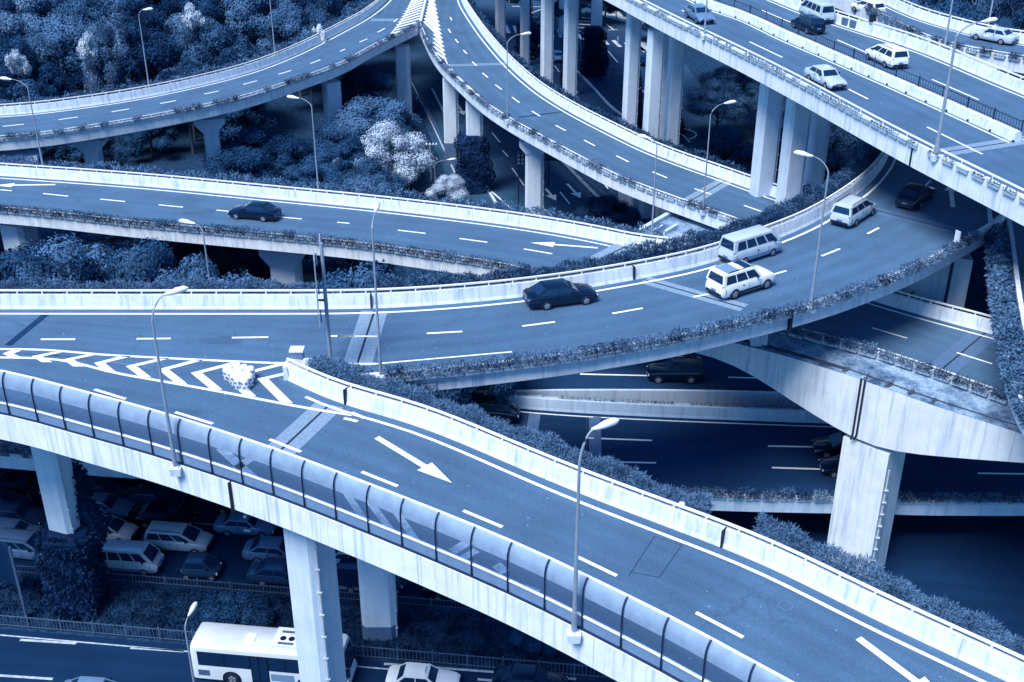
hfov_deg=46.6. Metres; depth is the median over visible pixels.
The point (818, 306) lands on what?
planter
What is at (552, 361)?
planter
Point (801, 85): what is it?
planter
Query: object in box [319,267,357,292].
dark tree
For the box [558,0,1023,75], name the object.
elevated ramp
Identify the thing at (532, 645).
clipped shrub
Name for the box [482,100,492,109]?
planter
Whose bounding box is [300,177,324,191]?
conifer tree
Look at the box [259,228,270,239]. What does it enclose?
planter
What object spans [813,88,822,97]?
planter
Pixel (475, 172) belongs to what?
tree
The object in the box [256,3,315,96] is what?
leafy tree
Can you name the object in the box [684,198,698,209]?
planter
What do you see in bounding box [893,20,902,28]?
planter
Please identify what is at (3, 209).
planter
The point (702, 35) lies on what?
street lamp
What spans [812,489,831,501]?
planter
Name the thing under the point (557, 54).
taxi
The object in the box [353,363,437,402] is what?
shrubbery
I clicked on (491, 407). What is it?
side window
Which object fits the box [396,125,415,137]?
leafy tree
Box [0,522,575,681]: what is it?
lane markings
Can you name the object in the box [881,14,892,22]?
planter
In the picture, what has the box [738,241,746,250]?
side window
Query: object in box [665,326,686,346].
planter
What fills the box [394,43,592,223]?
road
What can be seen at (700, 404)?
planter
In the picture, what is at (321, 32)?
flowering tree
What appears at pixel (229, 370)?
crash barrel
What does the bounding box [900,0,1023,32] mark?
hedge
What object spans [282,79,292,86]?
planter
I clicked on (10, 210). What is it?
planter
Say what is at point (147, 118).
planter
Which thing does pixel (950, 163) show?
planter
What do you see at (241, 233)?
planter
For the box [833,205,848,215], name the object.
rear window
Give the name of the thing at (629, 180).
planter
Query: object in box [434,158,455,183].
street lamp
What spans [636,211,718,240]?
gore slab
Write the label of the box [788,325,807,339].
planter
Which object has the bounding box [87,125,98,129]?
planter
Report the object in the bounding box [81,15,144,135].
pale tree
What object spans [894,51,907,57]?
rear window
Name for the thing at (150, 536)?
side window
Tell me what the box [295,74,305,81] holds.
planter
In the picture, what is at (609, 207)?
leafy tree
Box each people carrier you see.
[0,527,43,562]
[143,520,212,551]
[467,393,519,423]
[829,194,876,226]
[865,42,909,67]
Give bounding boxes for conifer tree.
[0,231,4,253]
[27,62,75,164]
[32,144,72,168]
[65,136,129,173]
[98,234,140,255]
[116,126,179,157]
[117,0,145,18]
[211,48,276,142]
[272,152,299,183]
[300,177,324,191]
[321,258,394,276]
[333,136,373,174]
[920,0,941,7]
[1009,3,1023,79]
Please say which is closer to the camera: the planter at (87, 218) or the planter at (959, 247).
the planter at (959, 247)
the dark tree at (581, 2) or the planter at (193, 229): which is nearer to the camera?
the planter at (193, 229)
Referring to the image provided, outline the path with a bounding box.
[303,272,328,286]
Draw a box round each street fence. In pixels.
[0,615,610,679]
[15,565,475,609]
[412,76,471,201]
[566,164,603,195]
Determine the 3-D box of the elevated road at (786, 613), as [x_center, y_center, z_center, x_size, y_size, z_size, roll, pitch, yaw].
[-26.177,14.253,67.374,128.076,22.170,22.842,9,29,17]
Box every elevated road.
[0,151,1006,640]
[0,353,1023,681]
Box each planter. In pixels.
[0,203,7,213]
[4,132,15,140]
[6,204,19,214]
[16,205,30,215]
[17,131,28,139]
[28,130,40,137]
[28,206,42,216]
[39,208,53,217]
[41,131,51,136]
[50,208,63,218]
[52,127,64,135]
[61,209,73,219]
[64,128,75,133]
[73,210,85,221]
[76,123,86,131]
[82,210,96,222]
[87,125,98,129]
[94,213,108,223]
[97,120,109,128]
[105,214,118,224]
[110,121,119,126]
[116,216,130,225]
[120,119,131,124]
[128,216,143,227]
[132,114,141,122]
[140,217,152,228]
[142,115,152,120]
[151,217,164,229]
[152,113,162,118]
[163,218,176,230]
[164,111,173,116]
[172,107,183,114]
[174,221,189,231]
[182,104,192,112]
[186,222,200,232]
[192,102,202,110]
[198,223,211,233]
[203,103,212,108]
[210,223,224,235]
[212,99,222,106]
[221,97,230,104]
[221,225,234,236]
[229,95,239,102]
[233,225,246,237]
[239,95,248,100]
[245,226,260,238]
[247,92,256,97]
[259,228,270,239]
[260,86,271,93]
[270,230,284,240]
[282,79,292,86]
[282,229,295,241]
[289,76,299,83]
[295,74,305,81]
[295,232,308,242]
[303,72,312,79]
[306,231,320,243]
[320,234,332,245]
[326,63,336,70]
[332,235,345,246]
[342,56,352,63]
[343,237,356,247]
[349,54,356,61]
[356,238,370,249]
[368,240,381,251]
[374,39,383,45]
[380,241,394,252]
[383,362,404,381]
[384,35,391,41]
[392,243,406,254]
[399,28,406,34]
[402,362,425,380]
[405,245,419,256]
[417,247,431,258]
[423,361,446,378]
[428,249,444,259]
[442,65,450,72]
[442,249,455,261]
[443,358,464,377]
[450,73,458,80]
[454,252,468,263]
[459,81,467,88]
[462,355,483,375]
[467,255,480,265]
[468,89,476,97]
[475,95,483,103]
[480,256,494,267]
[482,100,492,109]
[482,353,504,373]
[492,258,506,270]
[502,112,510,119]
[502,351,522,370]
[504,261,518,270]
[510,119,522,127]
[517,262,531,269]
[522,348,541,368]
[528,127,539,137]
[539,135,550,143]
[539,347,561,366]
[553,141,563,150]
[557,345,581,363]
[560,147,567,154]
[560,395,574,399]
[568,151,574,157]
[573,154,582,161]
[577,396,590,400]
[578,344,597,361]
[581,158,588,164]
[586,159,598,168]
[593,162,605,172]
[593,397,607,401]
[596,341,615,358]
[602,169,611,176]
[609,173,618,179]
[609,398,623,401]
[613,337,635,355]
[616,173,628,183]
[625,177,637,187]
[626,399,639,402]
[631,335,651,352]
[636,184,646,190]
[641,400,656,403]
[645,187,656,194]
[649,330,670,349]
[655,191,666,198]
[659,400,672,404]
[665,193,675,201]
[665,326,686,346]
[675,198,686,205]
[678,485,692,495]
[683,325,702,342]
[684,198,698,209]
[691,402,706,405]
[692,485,709,498]
[693,29,701,35]
[695,202,707,213]
[697,319,718,339]
[706,206,720,216]
[708,402,723,406]
[709,486,727,499]
[712,37,720,44]
[715,317,733,335]
[718,213,728,220]
[724,43,733,50]
[724,403,738,406]
[726,487,745,499]
[729,312,749,331]
[741,403,755,407]
[743,52,751,60]
[745,309,765,328]
[745,486,762,500]
[750,56,757,63]
[756,60,765,66]
[756,405,771,408]
[760,305,778,324]
[762,62,771,70]
[762,488,779,500]
[770,65,777,74]
[774,405,788,408]
[775,302,793,320]
[776,330,787,334]
[777,69,785,77]
[779,486,796,500]
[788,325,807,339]
[789,298,809,316]
[790,405,804,409]
[791,76,801,85]
[796,486,814,501]
[799,83,806,89]
[804,328,823,343]
[805,296,823,312]
[806,85,816,93]
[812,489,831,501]
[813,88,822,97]
[818,292,840,307]
[821,92,831,101]
[822,332,841,347]
[829,96,839,105]
[830,489,834,502]
[835,284,852,303]
[836,100,847,110]
[841,335,860,352]
[844,105,855,114]
[847,280,867,298]
[852,110,863,119]
[858,340,878,357]
[861,116,870,123]
[862,274,881,293]
[864,5,873,13]
[869,8,879,13]
[869,119,881,128]
[872,273,892,288]
[876,11,886,19]
[877,347,897,363]
[878,124,890,133]
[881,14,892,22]
[887,267,905,283]
[888,16,899,25]
[888,128,899,138]
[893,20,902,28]
[895,353,915,369]
[897,136,907,143]
[898,260,915,278]
[898,490,915,503]
[899,22,911,30]
[906,26,918,35]
[907,138,919,148]
[908,259,928,273]
[913,359,933,375]
[914,29,925,38]
[914,490,932,503]
[921,255,938,268]
[927,148,941,159]
[930,35,941,44]
[930,248,949,263]
[932,365,954,382]
[932,491,950,504]
[940,38,952,48]
[940,242,955,258]
[941,155,956,166]
[950,240,966,253]
[950,372,972,389]
[950,490,967,504]
[952,40,964,50]
[956,165,968,174]
[960,234,974,248]
[965,47,977,53]
[966,229,983,243]
[966,492,985,504]
[970,380,990,396]
[971,171,986,181]
[978,46,993,56]
[983,491,1001,504]
[987,177,1003,189]
[988,384,1007,403]
[993,52,1005,58]
[1001,492,1020,504]
[1002,185,1019,197]
[1008,51,1021,61]
[1016,492,1023,504]
[1019,196,1023,203]
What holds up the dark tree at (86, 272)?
on the ground at (290, 115)
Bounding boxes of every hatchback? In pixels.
[87,477,128,497]
[100,514,138,539]
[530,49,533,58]
[791,14,825,33]
[851,0,885,13]
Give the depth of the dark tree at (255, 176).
129.43 m
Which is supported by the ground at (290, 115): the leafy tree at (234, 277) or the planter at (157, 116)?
the leafy tree at (234, 277)
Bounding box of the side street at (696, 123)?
[611,53,743,169]
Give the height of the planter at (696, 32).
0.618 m
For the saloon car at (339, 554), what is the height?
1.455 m
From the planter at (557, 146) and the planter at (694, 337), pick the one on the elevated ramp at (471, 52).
the planter at (557, 146)
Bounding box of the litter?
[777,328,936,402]
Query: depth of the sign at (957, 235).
84.01 m
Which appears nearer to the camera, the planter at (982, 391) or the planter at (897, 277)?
the planter at (982, 391)
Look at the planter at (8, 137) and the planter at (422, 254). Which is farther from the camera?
the planter at (8, 137)
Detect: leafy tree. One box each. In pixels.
[5,271,89,288]
[8,250,78,284]
[22,14,95,74]
[33,232,113,282]
[37,227,110,247]
[47,0,129,24]
[93,243,180,288]
[95,0,124,13]
[132,237,199,269]
[159,252,219,285]
[168,16,212,44]
[176,25,217,66]
[178,20,266,124]
[190,270,259,288]
[216,1,253,36]
[219,0,295,39]
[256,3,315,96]
[303,0,357,77]
[325,111,368,143]
[330,259,405,292]
[333,95,410,139]
[336,172,401,199]
[338,157,408,197]
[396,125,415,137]
[404,270,427,282]
[405,112,422,134]
[435,386,481,418]
[554,0,581,18]
[572,193,630,228]
[628,217,650,234]
[682,78,751,128]
[738,81,759,117]
[825,130,860,173]
[830,122,839,131]
[845,0,922,15]
[968,0,1019,19]
[970,0,1023,26]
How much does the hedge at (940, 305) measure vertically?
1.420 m
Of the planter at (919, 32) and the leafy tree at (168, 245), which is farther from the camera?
the leafy tree at (168, 245)
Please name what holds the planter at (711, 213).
on the elevated ramp at (471, 52)
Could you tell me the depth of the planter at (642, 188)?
114.49 m
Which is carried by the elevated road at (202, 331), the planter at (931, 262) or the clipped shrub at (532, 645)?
the planter at (931, 262)
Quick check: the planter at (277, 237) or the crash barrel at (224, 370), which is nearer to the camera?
the crash barrel at (224, 370)
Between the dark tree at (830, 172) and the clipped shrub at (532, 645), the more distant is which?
the dark tree at (830, 172)
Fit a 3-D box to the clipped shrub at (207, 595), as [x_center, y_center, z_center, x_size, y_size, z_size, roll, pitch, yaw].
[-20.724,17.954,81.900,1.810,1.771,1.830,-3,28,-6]
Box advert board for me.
[0,541,27,618]
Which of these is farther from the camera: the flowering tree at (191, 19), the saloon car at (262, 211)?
the flowering tree at (191, 19)
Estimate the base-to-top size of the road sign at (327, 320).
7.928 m
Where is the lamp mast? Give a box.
[426,143,436,180]
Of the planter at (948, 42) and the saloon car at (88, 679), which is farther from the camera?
the planter at (948, 42)
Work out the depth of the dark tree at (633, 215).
134.69 m
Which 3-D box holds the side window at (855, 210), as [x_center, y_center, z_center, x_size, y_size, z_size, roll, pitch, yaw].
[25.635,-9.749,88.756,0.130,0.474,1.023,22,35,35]
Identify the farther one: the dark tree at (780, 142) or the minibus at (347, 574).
the dark tree at (780, 142)
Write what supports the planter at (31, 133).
on the elevated ramp at (368, 27)
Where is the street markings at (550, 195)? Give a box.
[458,6,689,214]
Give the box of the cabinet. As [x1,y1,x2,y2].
[289,346,304,359]
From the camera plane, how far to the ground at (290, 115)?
169.43 m
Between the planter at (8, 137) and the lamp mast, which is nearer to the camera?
the planter at (8, 137)
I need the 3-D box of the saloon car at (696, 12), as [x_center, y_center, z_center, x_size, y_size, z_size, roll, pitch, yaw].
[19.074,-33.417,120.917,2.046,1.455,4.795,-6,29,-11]
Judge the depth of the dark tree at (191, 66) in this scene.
161.18 m
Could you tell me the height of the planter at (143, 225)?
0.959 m
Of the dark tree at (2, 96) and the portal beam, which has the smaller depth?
the portal beam
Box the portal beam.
[695,332,1023,577]
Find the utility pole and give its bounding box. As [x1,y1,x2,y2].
[716,72,733,128]
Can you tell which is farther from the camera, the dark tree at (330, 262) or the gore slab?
the dark tree at (330, 262)
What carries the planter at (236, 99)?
on the elevated ramp at (368, 27)
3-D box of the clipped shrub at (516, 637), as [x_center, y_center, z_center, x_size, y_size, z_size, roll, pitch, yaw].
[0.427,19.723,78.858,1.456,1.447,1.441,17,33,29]
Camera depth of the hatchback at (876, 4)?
129.21 m
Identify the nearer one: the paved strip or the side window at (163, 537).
the side window at (163, 537)
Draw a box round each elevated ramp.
[0,0,423,171]
[0,163,1009,405]
[395,0,776,229]
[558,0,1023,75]
[987,207,1023,434]
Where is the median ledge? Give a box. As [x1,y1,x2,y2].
[472,388,805,409]
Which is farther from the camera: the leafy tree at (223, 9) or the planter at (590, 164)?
the leafy tree at (223, 9)
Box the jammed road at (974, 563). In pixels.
[0,468,1023,647]
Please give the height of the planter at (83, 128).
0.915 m
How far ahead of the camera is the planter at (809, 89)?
96.52 m
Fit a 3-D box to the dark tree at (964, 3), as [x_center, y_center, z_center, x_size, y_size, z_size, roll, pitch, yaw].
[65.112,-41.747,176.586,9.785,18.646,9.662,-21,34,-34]
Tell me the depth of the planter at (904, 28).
121.01 m
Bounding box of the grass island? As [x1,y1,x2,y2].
[577,49,623,112]
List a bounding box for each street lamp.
[0,77,43,167]
[138,7,152,86]
[151,286,188,476]
[179,219,209,279]
[184,602,197,681]
[269,0,275,54]
[287,95,319,191]
[371,201,384,383]
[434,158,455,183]
[505,32,530,123]
[567,417,618,643]
[638,134,657,237]
[699,100,736,215]
[701,0,707,39]
[794,150,828,312]
[930,17,997,161]
[943,0,953,48]
[987,0,993,26]
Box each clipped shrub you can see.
[198,588,220,607]
[199,600,222,622]
[216,590,236,603]
[216,599,244,624]
[234,591,252,606]
[239,604,254,624]
[247,594,268,608]
[248,605,274,626]
[508,628,527,648]
[522,635,543,656]
[542,642,559,659]
[558,651,575,661]
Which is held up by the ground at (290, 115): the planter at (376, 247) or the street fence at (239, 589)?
the street fence at (239, 589)
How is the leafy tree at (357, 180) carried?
on the ground at (290, 115)
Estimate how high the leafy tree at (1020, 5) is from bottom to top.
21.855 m
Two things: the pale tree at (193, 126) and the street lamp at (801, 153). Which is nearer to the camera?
the street lamp at (801, 153)
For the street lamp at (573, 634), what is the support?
on the elevated road at (786, 613)
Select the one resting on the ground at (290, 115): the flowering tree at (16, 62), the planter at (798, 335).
the flowering tree at (16, 62)
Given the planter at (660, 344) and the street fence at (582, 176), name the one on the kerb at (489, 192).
the street fence at (582, 176)
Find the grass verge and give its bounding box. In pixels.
[0,573,607,677]
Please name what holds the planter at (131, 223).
on the elevated ramp at (954, 341)
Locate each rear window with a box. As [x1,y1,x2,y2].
[720,238,733,250]
[822,6,833,12]
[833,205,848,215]
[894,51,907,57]
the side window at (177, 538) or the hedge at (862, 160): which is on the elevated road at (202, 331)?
the hedge at (862, 160)
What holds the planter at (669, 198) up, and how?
on the elevated ramp at (471, 52)
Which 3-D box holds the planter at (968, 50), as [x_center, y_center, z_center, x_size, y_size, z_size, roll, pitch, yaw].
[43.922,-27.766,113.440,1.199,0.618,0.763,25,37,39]
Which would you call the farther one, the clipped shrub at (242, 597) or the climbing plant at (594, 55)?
the climbing plant at (594, 55)
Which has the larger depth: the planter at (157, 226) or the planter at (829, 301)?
the planter at (157, 226)
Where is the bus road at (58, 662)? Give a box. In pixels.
[0,629,605,681]
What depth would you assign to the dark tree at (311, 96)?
181.89 m
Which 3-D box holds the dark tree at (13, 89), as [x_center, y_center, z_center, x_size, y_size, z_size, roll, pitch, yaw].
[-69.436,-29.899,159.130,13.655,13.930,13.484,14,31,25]
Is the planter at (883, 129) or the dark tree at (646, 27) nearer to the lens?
the planter at (883, 129)
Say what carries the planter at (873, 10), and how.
on the elevated ramp at (929, 23)
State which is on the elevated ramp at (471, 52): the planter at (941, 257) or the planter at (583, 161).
the planter at (583, 161)
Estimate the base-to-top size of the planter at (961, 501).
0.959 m
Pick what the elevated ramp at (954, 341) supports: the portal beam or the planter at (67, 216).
the planter at (67, 216)
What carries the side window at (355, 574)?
in the minibus at (347, 574)
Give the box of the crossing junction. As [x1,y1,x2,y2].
[474,0,647,54]
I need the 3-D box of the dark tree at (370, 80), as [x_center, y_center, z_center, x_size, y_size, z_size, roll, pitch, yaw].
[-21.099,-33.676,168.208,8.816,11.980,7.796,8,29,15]
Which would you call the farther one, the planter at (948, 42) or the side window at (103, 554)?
the planter at (948, 42)
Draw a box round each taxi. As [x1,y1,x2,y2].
[213,510,277,536]
[385,662,460,681]
[553,50,562,61]
[804,64,846,88]
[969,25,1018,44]
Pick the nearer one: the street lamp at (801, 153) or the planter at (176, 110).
the street lamp at (801, 153)
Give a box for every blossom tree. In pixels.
[353,118,436,184]
[424,173,469,202]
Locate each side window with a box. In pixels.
[4,542,17,548]
[14,543,32,550]
[99,552,106,559]
[107,552,119,560]
[118,553,133,561]
[130,554,145,561]
[147,533,159,539]
[158,534,173,540]
[170,535,188,541]
[339,571,350,578]
[352,572,358,579]
[475,404,488,410]
[485,405,503,411]
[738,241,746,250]
[747,238,756,247]
[756,235,766,244]
[765,233,776,241]
[852,206,858,215]
[858,203,864,210]
[863,200,870,206]
[873,45,881,50]
[878,48,887,53]
[885,50,891,56]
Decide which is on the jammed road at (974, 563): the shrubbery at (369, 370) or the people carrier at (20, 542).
the people carrier at (20, 542)
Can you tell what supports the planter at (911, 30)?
on the elevated ramp at (929, 23)
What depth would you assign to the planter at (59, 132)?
129.25 m
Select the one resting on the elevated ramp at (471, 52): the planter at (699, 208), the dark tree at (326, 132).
the planter at (699, 208)
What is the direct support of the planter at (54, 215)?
on the elevated ramp at (954, 341)
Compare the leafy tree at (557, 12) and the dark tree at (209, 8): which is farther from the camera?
the leafy tree at (557, 12)
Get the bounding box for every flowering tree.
[4,48,31,101]
[75,30,113,96]
[181,2,205,42]
[312,23,326,88]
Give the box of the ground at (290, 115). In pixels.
[0,1,1016,681]
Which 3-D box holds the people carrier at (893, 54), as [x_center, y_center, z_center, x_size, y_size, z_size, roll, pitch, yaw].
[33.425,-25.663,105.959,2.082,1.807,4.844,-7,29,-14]
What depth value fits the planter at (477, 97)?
139.96 m
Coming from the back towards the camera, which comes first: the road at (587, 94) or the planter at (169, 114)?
the road at (587, 94)
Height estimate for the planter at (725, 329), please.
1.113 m
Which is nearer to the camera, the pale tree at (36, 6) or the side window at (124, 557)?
the side window at (124, 557)
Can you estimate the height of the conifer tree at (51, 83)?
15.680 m
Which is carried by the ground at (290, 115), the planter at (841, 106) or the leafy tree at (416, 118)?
the leafy tree at (416, 118)
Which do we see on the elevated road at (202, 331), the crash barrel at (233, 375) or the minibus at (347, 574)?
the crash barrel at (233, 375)
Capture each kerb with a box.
[412,83,598,203]
[577,70,621,115]
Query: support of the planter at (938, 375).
on the elevated ramp at (954, 341)
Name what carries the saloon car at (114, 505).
on the jammed road at (974, 563)
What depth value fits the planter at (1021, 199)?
75.00 m
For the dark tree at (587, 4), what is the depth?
231.93 m
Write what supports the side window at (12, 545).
in the people carrier at (20, 542)
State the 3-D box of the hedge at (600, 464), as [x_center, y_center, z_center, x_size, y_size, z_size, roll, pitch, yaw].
[-1.095,4.304,62.327,25.755,1.878,1.989,18,33,30]
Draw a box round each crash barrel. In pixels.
[222,366,229,380]
[226,368,234,381]
[230,372,236,385]
[233,362,240,368]
[233,376,240,389]
[235,367,242,372]
[237,372,244,376]
[240,377,249,390]
[243,369,250,373]
[244,373,253,386]
[246,366,255,378]
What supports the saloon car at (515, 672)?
on the bus road at (58, 662)
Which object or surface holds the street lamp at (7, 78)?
on the elevated ramp at (954, 341)
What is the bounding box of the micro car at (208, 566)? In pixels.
[180,552,221,580]
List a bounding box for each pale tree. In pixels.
[0,10,45,39]
[12,0,68,17]
[48,12,84,21]
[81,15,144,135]
[154,61,210,141]
[162,10,218,37]
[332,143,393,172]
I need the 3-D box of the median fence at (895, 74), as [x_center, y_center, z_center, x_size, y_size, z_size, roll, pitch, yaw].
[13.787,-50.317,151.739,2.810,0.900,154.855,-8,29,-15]
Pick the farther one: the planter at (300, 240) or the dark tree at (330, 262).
the dark tree at (330, 262)
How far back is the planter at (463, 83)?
145.26 m
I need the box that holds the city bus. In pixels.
[190,622,360,681]
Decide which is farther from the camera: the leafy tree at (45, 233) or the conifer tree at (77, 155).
the conifer tree at (77, 155)
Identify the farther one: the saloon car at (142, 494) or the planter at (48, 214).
the planter at (48, 214)
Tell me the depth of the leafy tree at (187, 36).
172.16 m
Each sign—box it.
[313,233,333,360]
[544,152,559,185]
[954,230,960,244]
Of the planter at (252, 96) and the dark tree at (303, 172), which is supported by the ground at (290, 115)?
the dark tree at (303, 172)
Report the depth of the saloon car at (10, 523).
88.78 m
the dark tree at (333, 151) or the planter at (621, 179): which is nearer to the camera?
the planter at (621, 179)
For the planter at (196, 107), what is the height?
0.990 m
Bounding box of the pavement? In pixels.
[602,10,644,24]
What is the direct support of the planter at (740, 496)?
on the viaduct at (708, 447)
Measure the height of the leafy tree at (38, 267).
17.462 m
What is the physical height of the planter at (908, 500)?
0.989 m
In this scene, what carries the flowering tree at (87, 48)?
on the ground at (290, 115)
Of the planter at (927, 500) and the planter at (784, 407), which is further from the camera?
the planter at (784, 407)
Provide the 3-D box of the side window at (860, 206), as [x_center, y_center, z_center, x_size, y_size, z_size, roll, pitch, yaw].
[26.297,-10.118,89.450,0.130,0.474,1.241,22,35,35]
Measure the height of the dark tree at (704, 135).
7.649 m
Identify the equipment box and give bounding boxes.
[868,13,876,21]
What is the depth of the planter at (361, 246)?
101.90 m
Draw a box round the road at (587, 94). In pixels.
[508,43,615,117]
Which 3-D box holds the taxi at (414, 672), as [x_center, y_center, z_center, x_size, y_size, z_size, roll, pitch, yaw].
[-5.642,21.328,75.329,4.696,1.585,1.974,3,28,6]
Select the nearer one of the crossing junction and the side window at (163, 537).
the side window at (163, 537)
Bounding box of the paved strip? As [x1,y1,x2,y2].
[641,42,646,51]
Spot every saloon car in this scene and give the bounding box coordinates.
[0,500,46,525]
[0,517,43,532]
[65,676,115,681]
[88,491,134,517]
[122,484,186,509]
[130,502,196,528]
[169,487,190,495]
[208,501,230,513]
[228,200,281,221]
[242,535,285,560]
[247,557,288,586]
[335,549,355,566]
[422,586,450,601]
[492,663,567,681]
[506,0,519,4]
[522,278,597,309]
[531,16,539,25]
[640,55,645,64]
[684,3,714,23]
[811,432,846,457]
[818,454,840,477]
[895,182,935,208]
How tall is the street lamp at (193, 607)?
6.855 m
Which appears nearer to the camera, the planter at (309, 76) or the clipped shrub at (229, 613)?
the clipped shrub at (229, 613)
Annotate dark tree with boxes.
[0,0,36,17]
[0,33,40,83]
[0,68,37,164]
[0,88,13,105]
[0,239,48,287]
[38,7,52,18]
[40,60,122,98]
[67,254,122,288]
[94,21,185,86]
[98,237,176,282]
[123,0,184,35]
[134,238,225,270]
[158,0,226,24]
[159,59,208,153]
[198,244,265,277]
[202,124,299,172]
[203,144,279,181]
[228,172,271,262]
[253,137,314,172]
[255,254,345,276]
[283,159,343,188]
[286,36,336,112]
[293,138,333,164]
[294,0,321,28]
[311,118,367,144]
[318,138,346,165]
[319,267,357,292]
[337,65,394,106]
[338,0,366,8]
[368,102,420,133]
[470,381,519,401]
[579,0,588,18]
[583,0,612,24]
[606,5,623,22]
[622,205,651,224]
[642,21,653,31]
[683,127,740,154]
[694,124,753,171]
[698,66,756,117]
[746,152,780,185]
[753,131,782,152]
[781,96,786,130]
[824,149,835,180]
[830,125,863,155]
[932,0,991,23]
[950,0,973,13]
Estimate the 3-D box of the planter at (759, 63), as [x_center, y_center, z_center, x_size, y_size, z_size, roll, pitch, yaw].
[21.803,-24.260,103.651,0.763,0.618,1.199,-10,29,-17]
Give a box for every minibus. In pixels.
[94,539,164,575]
[337,557,406,593]
[718,224,781,262]
[798,0,834,21]
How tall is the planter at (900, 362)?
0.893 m
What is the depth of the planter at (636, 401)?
95.73 m
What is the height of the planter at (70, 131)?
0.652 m
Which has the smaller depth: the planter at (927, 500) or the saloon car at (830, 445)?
the planter at (927, 500)
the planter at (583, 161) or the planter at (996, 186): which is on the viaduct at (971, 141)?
the planter at (996, 186)
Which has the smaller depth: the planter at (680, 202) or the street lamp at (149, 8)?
the planter at (680, 202)
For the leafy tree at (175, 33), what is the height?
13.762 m
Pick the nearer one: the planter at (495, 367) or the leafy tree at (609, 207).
the planter at (495, 367)
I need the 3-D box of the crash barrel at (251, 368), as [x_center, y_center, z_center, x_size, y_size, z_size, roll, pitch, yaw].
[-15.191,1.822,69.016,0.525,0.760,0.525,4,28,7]
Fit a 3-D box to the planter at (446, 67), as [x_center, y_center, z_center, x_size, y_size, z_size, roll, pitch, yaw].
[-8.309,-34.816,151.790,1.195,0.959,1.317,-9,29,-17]
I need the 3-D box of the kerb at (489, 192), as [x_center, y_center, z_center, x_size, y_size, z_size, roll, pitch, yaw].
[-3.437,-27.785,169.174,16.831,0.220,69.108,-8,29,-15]
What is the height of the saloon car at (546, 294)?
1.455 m
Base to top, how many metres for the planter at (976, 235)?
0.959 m
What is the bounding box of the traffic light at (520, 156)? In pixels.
[516,152,524,210]
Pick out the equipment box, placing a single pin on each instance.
(872, 17)
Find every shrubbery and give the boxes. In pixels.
[305,359,358,378]
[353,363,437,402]
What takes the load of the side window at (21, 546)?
in the people carrier at (20, 542)
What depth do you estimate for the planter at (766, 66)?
102.70 m
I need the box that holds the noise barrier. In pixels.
[0,370,793,681]
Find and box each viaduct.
[0,390,1023,515]
[474,352,800,407]
[495,0,1023,225]
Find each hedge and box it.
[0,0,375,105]
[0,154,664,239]
[0,275,320,293]
[0,441,90,463]
[302,353,715,518]
[369,251,630,292]
[467,0,810,190]
[621,141,880,264]
[751,511,1023,660]
[895,291,989,317]
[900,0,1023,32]
[983,223,1023,428]
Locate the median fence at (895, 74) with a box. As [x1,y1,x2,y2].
[718,0,1023,131]
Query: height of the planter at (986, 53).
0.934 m
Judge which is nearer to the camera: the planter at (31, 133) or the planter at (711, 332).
the planter at (711, 332)
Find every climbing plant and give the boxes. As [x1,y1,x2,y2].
[31,509,110,621]
[72,461,107,534]
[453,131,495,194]
[513,21,540,56]
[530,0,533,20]
[559,30,563,92]
[580,25,609,77]
[637,76,642,128]
[680,112,689,134]
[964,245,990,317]
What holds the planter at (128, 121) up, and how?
on the elevated ramp at (368, 27)
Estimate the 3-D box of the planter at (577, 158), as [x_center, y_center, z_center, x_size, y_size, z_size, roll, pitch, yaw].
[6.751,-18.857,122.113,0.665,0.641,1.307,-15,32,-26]
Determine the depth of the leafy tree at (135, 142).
162.42 m
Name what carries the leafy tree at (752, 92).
on the ground at (290, 115)
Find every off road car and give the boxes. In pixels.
[646,355,704,383]
[706,259,774,299]
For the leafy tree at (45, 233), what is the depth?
124.40 m
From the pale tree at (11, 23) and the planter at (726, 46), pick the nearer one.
the planter at (726, 46)
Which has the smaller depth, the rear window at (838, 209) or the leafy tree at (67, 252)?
the rear window at (838, 209)

